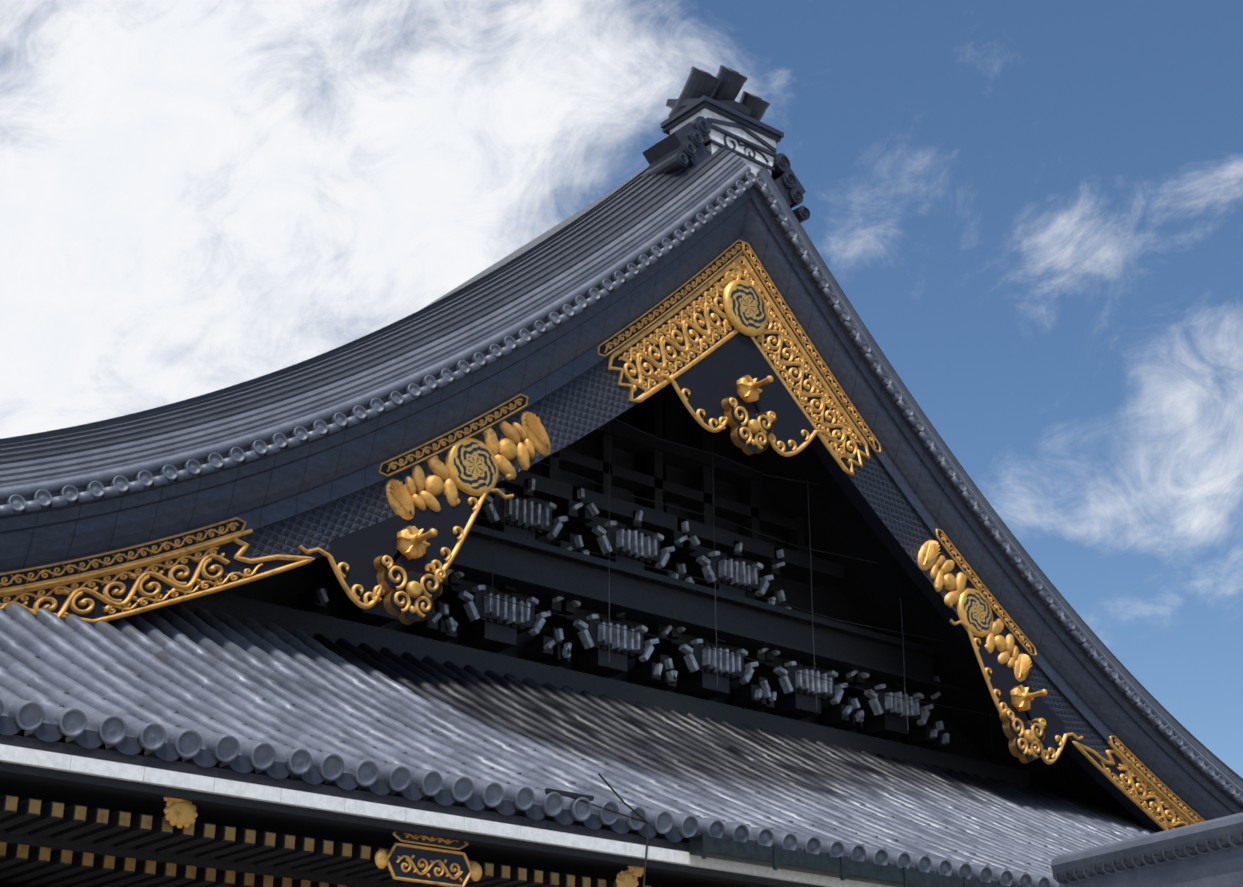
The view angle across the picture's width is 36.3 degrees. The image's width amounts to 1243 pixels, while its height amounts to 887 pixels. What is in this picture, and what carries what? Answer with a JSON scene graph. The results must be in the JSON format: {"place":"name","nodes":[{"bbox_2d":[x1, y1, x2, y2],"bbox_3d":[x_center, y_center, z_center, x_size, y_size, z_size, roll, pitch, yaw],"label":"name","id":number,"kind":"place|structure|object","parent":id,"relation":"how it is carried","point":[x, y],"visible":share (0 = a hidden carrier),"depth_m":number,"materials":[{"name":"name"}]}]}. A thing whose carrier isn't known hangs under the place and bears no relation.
{"place":"outdoors","nodes":[
{"label":"outdoors","id":0,"kind":"place"},
{"bbox_2d":[0,734,821,886],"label":"eave soffit","id":1,"kind":"structure","parent":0,"point":[45,786],"depth_m":9.48,"materials":[{"name":"black wood"}]},
{"bbox_2d":[164,787,815,886],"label":"gilt eave fittings","id":2,"kind":"object","parent":1,"relation":"attached to","point":[179,813],"visible":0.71,"depth_m":9.66,"materials":[{"name":"gold metal"}]},
{"bbox_2d":[389,832,823,886],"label":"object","id":3,"kind":"structure","parent":1,"relation":"attached to","point":[429,855],"depth_m":9.70,"materials":[{"name":"gold metal"}]},
{"bbox_2d":[0,744,892,886],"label":"white eave fascia","id":4,"kind":"structure","parent":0,"point":[104,768],"depth_m":9.51,"materials":[{"name":"white paint"}]},
{"bbox_2d":[688,833,1022,886],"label":"eave gutter","id":5,"kind":"object","parent":4,"relation":"attached to","point":[704,846],"visible":1,"depth_m":11.16,"materials":[{"name":"grey metal"}]},
{"bbox_2d":[0,715,1016,886],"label":"flat eave tiles","id":6,"kind":"object","parent":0,"point":[87,739],"visible":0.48,"depth_m":9.43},
{"bbox_2d":[1,592,1032,782],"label":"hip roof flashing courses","id":7,"kind":"object","parent":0,"point":[91,624],"visible":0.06,"depth_m":15.66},
{"bbox_2d":[0,616,1136,875],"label":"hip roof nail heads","id":8,"kind":"object","parent":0,"point":[534,750],"visible":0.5,"depth_m":11.72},
{"bbox_2d":[0,603,1155,885],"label":"hip roof tiles","id":9,"kind":"object","parent":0,"point":[832,787],"visible":0.73,"depth_m":12.75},
{"bbox_2d":[0,795,650,886],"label":"eave rafters","id":10,"kind":"object","parent":9,"relation":"attached to","point":[259,859],"visible":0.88,"depth_m":9.31,"materials":[{"name":"black wood"}]},
{"bbox_2d":[0,796,649,886],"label":"rafter end caps","id":11,"kind":"object","parent":10,"relation":"attached to","point":[79,814],"visible":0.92,"depth_m":9.20,"materials":[{"name":"gold metal"}]},
{"bbox_2d":[0,699,1068,886],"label":"eave end tiles","id":12,"kind":"object","parent":9,"relation":"attached to","point":[27,715],"visible":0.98,"depth_m":9.95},
{"bbox_2d":[107,434,1163,832],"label":"bargeboard edges","id":13,"kind":"object","parent":9,"relation":"on","point":[881,530],"visible":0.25,"depth_m":17.51,"materials":[{"name":"black paint"}]},
{"bbox_2d":[238,355,1111,760],"bbox_3d":[1.085,0.412,16.268,13.108,4.637,0.001,18,-28,-36],"label":"bargeboard wave face","id":14,"kind":"object","parent":9,"relation":"attached to","point":[594,397],"visible":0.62,"depth_m":15.28},
{"bbox_2d":[545,773,649,886],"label":"eave conductor wires","id":15,"kind":"object","parent":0,"point":[572,795],"visible":0.92,"depth_m":10.41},
{"bbox_2d":[0,173,1242,820],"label":"bargeboard upper bands","id":16,"kind":"object","parent":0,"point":[284,483],"visible":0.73,"depth_m":15.77,"materials":[{"name":"black wood"}]},
{"bbox_2d":[0,240,1204,830],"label":"gold ornaments","id":17,"kind":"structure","parent":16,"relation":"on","point":[230,551],"depth_m":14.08,"materials":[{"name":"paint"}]},
{"bbox_2d":[330,326,1064,759],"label":"gegyo pendant boards","id":18,"kind":"object","parent":17,"relation":"attached to","point":[710,380],"visible":0.58,"depth_m":16.38,"materials":[{"name":"paint"}]},
{"bbox_2d":[445,280,992,636],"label":"gilded medallions","id":19,"kind":"object","parent":16,"relation":"attached to","point":[471,464],"visible":0.96,"depth_m":16.78,"materials":[{"name":"gold metal"}]},
{"bbox_2d":[0,148,1242,780],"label":"roof verge","id":20,"kind":"structure","parent":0,"point":[576,238],"depth_m":14.63,"materials":[{"name":"tile"}]},
{"bbox_2d":[0,165,1242,806],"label":"roof verge tile ends","id":21,"kind":"object","parent":20,"relation":"attached to","point":[68,487],"visible":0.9,"depth_m":15.28,"materials":[{"name":"grey ceramic"}]},
{"bbox_2d":[0,152,1242,789],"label":"roof edge tiles","id":22,"kind":"object","parent":20,"relation":"attached to","point":[406,364],"visible":0.81,"depth_m":14.47,"materials":[{"name":"tile"}]},
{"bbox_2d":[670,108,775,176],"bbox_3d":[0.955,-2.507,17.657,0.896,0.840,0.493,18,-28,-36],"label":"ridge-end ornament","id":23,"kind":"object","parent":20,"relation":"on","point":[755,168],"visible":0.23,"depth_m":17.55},
{"bbox_2d":[642,65,809,222],"bbox_3d":[0.949,-2.872,17.818,1.669,1.485,0.625,18,-28,-36],"label":"ridge-end ornament","id":24,"kind":"object","parent":20,"relation":"on","point":[680,148],"visible":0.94,"depth_m":17.64,"materials":[{"name":"grey ceramic"}]},
{"bbox_2d":[0,0,1242,777],"label":"sky","id":25,"kind":"structure","parent":0,"point":[1032,210],"materials":[{"name":"blue"}]},
{"label":"ground","id":26,"kind":"structure","parent":0,"visible":0},
{"bbox_2d":[1051,812,1242,886],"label":"roof tiles","id":27,"kind":"object","parent":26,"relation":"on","point":[1208,853],"visible":1,"depth_m":8.17,"materials":[{"name":"grey tile"}]},
{"bbox_3d":[-1.310,7.025,16.663,16.000,3.600,9.200,18,-28,-36],"label":"gate body","id":28,"kind":"object","parent":26,"relation":"on","visible":0},
{"bbox_2d":[3,383,1140,879],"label":"gable wall","id":29,"kind":"structure","parent":28,"relation":"on","point":[881,591],"depth_m":18.31,"materials":[{"name":"black wood"}]},
{"bbox_2d":[179,389,1029,786],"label":"gable beams","id":30,"kind":"structure","parent":29,"relation":"attached to","point":[529,567],"depth_m":16.91,"materials":[{"name":"black wood"}]},
{"bbox_2d":[298,478,946,749],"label":"gable bracket blocks","id":31,"kind":"structure","parent":30,"relation":"on","point":[799,703],"depth_m":16.49,"materials":[{"name":"black wood"}]},
{"bbox_2d":[316,479,949,743],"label":"white gable bracket ends","id":32,"kind":"object","parent":31,"relation":"attached to","point":[529,514],"visible":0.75,"depth_m":16.52,"materials":[{"name":"grey wood"}]},
{"bbox_2d":[442,418,999,749],"bbox_3d":[0.831,0.613,16.519,7.636,3.126,0.068,18,-28,-36],"label":"gable bird net","id":33,"kind":"object","parent":29,"relation":"attached to","point":[810,549],"visible":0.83,"depth_m":16.26,"materials":[{"name":"grey metal"}]}
]}

